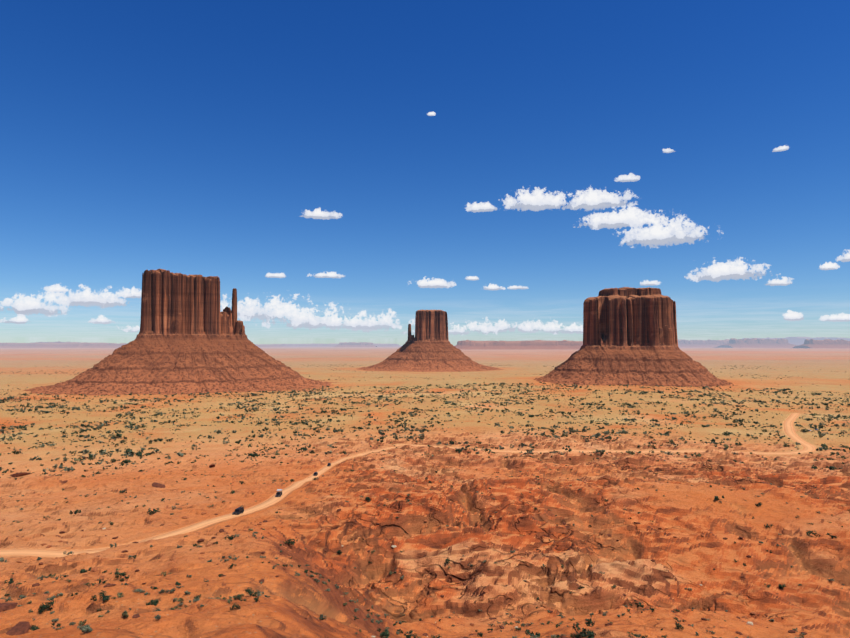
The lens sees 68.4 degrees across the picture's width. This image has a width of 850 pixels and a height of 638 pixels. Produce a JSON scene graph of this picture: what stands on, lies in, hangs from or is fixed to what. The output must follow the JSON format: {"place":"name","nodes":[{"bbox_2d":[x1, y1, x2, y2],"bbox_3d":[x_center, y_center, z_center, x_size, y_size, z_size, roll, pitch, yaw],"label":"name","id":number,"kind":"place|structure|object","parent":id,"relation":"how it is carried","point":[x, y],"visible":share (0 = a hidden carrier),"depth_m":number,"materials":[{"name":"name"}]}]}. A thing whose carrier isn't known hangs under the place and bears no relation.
{"place":"outdoors","nodes":[
{"label":"outdoors","id":0,"kind":"place"},
{"bbox_2d":[0,347,849,637],"bbox_3d":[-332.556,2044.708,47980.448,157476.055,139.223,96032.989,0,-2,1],"label":"terrain","id":1,"kind":"structure","parent":0,"point":[626,565],"depth_m":300.33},
{"bbox_2d":[0,602,17,611],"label":"rock","id":2,"kind":"object","parent":1,"relation":"on","point":[4,606],"visible":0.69,"depth_m":117.09,"materials":[{"name":"stone"}]},
{"bbox_2d":[6,621,30,635],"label":"rock","id":3,"kind":"object","parent":1,"relation":"on","point":[21,627],"visible":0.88,"depth_m":79.58,"materials":[{"name":"brown stone"}]},
{"bbox_2d":[10,472,29,476],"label":"rock","id":4,"kind":"object","parent":1,"relation":"on","point":[19,474],"visible":1,"depth_m":538.01,"materials":[{"name":"brown stone"}]},
{"bbox_2d":[35,341,86,342],"bbox_3d":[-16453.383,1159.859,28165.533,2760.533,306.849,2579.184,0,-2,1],"label":"mesa","id":5,"kind":"structure","parent":1,"relation":"on","point":[60,342],"depth_m":27869.01,"materials":[{"name":"stone"}]},
{"bbox_2d":[0,342,126,347],"bbox_3d":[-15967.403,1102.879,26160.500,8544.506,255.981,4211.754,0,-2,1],"label":"mesa","id":6,"kind":"structure","parent":1,"relation":"on","point":[59,345],"depth_m":24917.40,"materials":[{"name":"stone"}]},
{"bbox_2d":[152,482,165,487],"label":"rock","id":7,"kind":"object","parent":1,"relation":"on","point":[156,485],"visible":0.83,"depth_m":426.15,"materials":[{"name":"brown stone"}]},
{"bbox_2d":[23,269,336,394],"bbox_3d":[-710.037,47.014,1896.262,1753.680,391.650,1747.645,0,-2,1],"label":"butte","id":8,"kind":"object","parent":1,"relation":"on","point":[191,338],"visible":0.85,"depth_m":1818.41,"materials":[{"name":"brown stone"}]},
{"bbox_2d":[0,447,392,557],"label":"dirt road","id":9,"kind":"structure","parent":1,"relation":"on","point":[48,553],"depth_m":243.62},
{"bbox_2d":[232,507,243,514],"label":"vehicle","id":10,"kind":"object","parent":9,"relation":"on","point":[238,510],"visible":0.96,"depth_m":273.73,"materials":[{"name":"black paint"}]},
{"bbox_2d":[275,489,281,496],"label":"vehicle","id":11,"kind":"object","parent":9,"relation":"on","point":[278,494],"visible":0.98,"depth_m":332.77,"materials":[{"name":"black paint"}]},
{"bbox_2d":[255,344,288,346],"bbox_3d":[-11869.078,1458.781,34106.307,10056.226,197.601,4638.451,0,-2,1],"label":"mesa","id":12,"kind":"structure","parent":1,"relation":"on","point":[271,345],"depth_m":33095.09,"materials":[{"name":"stone"}]},
{"bbox_2d":[290,634,301,637],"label":"rock","id":13,"kind":"object","parent":1,"relation":"on","point":[295,636],"visible":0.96,"depth_m":76.49,"materials":[{"name":"orange stone"}]},
{"bbox_2d":[285,344,400,346],"bbox_3d":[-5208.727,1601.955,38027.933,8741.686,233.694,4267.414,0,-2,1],"label":"mesa","id":14,"kind":"structure","parent":1,"relation":"on","point":[333,345],"depth_m":36783.07,"materials":[{"name":"stone"}]},
{"bbox_2d":[334,342,376,346],"bbox_3d":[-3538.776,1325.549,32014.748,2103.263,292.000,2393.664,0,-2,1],"label":"mesa","id":15,"kind":"structure","parent":1,"relation":"on","point":[354,344],"depth_m":31690.86,"materials":[{"name":"stone"}]},
{"bbox_2d":[0,363,849,637],"bbox_3d":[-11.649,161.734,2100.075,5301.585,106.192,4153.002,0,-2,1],"label":"shrubs","id":16,"kind":"object","parent":1,"relation":"on","point":[250,591],"visible":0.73,"depth_m":856.18,"materials":[{"name":"green plant"}]},
{"bbox_2d":[356,310,503,371],"bbox_3d":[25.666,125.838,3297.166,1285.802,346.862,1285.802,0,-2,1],"label":"butte","id":17,"kind":"object","parent":1,"relation":"on","point":[429,347],"visible":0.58,"depth_m":3145.36,"materials":[{"name":"brown stone"}]},
{"bbox_2d":[455,340,582,349],"bbox_3d":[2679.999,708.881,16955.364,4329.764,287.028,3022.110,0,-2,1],"label":"mesa","id":18,"kind":"structure","parent":1,"relation":"on","point":[515,345],"depth_m":16305.62,"materials":[{"name":"stone"}]},
{"bbox_2d":[534,287,737,386],"bbox_3d":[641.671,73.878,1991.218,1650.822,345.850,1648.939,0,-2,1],"label":"butte","id":19,"kind":"object","parent":1,"relation":"on","point":[630,336],"visible":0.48,"depth_m":1867.88,"materials":[{"name":"brown stone"}]},
{"bbox_2d":[678,339,728,347],"bbox_3d":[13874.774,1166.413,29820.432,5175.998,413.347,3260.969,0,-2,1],"label":"mesa","id":20,"kind":"structure","parent":1,"relation":"on","point":[708,343],"depth_m":29051.86,"materials":[{"name":"stone"}]},
{"bbox_2d":[715,338,797,347],"bbox_3d":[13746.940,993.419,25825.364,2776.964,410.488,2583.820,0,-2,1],"label":"mesa","id":21,"kind":"structure","parent":1,"relation":"on","point":[756,343],"depth_m":25403.72,"materials":[{"name":"stone"}]},
{"bbox_2d":[742,337,849,344],"bbox_3d":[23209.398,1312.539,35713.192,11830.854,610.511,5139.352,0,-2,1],"label":"mesa","id":22,"kind":"structure","parent":1,"relation":"on","point":[796,340],"depth_m":34138.29,"materials":[{"name":"stone"}]},
{"bbox_2d":[792,339,849,348],"bbox_3d":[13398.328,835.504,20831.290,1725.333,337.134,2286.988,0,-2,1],"label":"mesa","id":23,"kind":"structure","parent":1,"relation":"on","point":[830,343],"depth_m":20588.52,"materials":[{"name":"stone"}]},
{"bbox_2d":[0,0,849,345],"label":"sky","id":24,"kind":"structure","parent":0,"point":[351,169],"materials":[{"name":"blue"}]},
{"bbox_2d":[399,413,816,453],"bbox_3d":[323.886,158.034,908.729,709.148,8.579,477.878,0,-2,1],"label":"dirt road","id":25,"kind":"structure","parent":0,"point":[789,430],"depth_m":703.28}
]}

